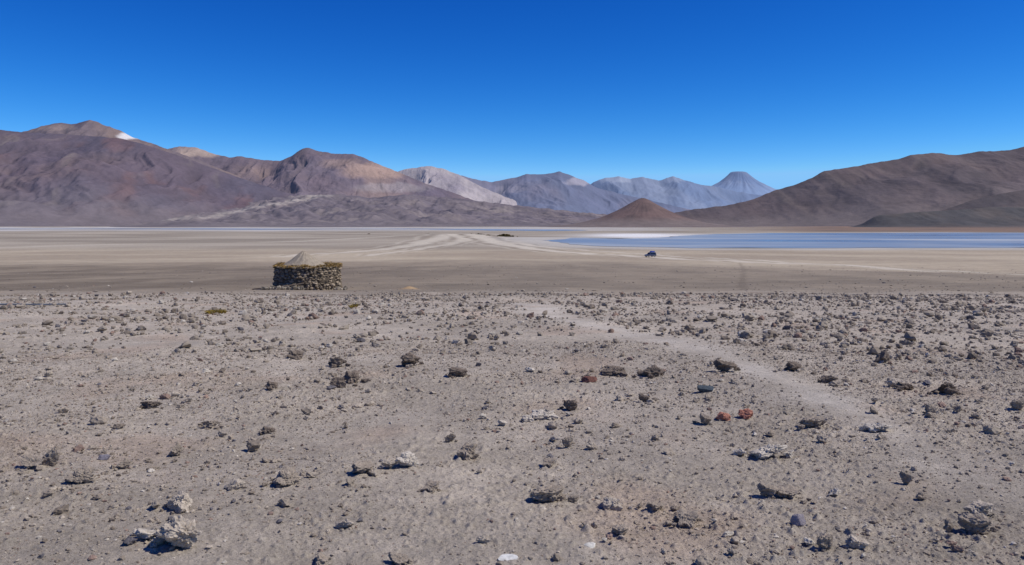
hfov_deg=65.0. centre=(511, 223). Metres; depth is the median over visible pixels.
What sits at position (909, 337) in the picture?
rocks
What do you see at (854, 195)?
brown mountain
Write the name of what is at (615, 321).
pebbles
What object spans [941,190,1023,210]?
brown hill
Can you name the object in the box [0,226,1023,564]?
ground
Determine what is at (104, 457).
smooth stone
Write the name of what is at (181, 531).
rocks
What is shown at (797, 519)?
smooth stone
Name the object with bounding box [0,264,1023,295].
pebbles
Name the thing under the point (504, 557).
pale flake
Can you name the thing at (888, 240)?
lake water
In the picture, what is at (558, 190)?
distant mountain
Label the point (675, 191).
distant mountain
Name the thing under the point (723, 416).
red rock
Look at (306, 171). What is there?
banded mountain
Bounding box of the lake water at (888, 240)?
[541,232,1023,247]
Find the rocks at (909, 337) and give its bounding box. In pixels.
[0,291,1023,366]
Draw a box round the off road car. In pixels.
[644,251,656,256]
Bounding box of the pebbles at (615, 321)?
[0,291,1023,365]
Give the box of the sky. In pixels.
[0,0,1023,188]
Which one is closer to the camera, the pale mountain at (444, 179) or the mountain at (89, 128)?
the mountain at (89, 128)
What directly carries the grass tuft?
on the ground
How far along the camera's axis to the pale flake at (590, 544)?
3.97 m
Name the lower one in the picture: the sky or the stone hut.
the stone hut
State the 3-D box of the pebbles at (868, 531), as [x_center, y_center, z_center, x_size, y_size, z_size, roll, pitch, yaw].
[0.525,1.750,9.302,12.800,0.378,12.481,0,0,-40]
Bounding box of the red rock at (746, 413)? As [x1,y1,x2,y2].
[738,408,752,418]
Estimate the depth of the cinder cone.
4379.71 m
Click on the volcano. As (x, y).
(740, 181)
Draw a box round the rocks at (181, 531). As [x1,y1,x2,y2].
[15,350,1023,564]
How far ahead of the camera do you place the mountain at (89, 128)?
8859.05 m
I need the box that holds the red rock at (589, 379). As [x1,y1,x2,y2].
[581,376,597,381]
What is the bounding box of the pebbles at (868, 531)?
[0,340,1023,564]
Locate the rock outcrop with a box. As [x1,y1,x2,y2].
[497,234,517,236]
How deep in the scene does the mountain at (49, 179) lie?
6646.77 m
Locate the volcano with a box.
[712,171,776,194]
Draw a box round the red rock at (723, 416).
[715,412,730,420]
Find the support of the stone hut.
on the ground
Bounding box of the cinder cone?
[539,198,742,226]
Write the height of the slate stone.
0.087 m
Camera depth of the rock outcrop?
1173.35 m
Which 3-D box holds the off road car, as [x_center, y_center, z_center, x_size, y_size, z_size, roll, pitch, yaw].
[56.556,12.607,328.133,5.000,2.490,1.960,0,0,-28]
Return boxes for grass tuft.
[207,309,226,313]
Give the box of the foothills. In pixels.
[111,194,606,226]
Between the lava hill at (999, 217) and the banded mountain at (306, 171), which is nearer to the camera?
the lava hill at (999, 217)
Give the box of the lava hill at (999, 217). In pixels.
[851,206,1023,227]
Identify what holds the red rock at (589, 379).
on the ground
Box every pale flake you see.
[498,554,517,560]
[584,542,595,547]
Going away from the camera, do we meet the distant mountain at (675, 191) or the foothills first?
the foothills
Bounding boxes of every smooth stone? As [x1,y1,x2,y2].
[98,454,109,459]
[790,514,805,525]
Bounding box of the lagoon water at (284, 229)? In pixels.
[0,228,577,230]
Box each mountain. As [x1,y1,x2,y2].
[0,130,295,225]
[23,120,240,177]
[169,146,471,199]
[398,166,516,205]
[461,171,689,214]
[591,176,761,209]
[675,147,1023,225]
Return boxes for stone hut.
[252,251,347,289]
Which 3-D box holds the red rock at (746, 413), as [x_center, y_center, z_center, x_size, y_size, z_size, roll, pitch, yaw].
[2.051,1.672,7.039,0.133,0.088,0.127,0,0,-34]
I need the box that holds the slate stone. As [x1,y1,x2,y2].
[697,385,713,391]

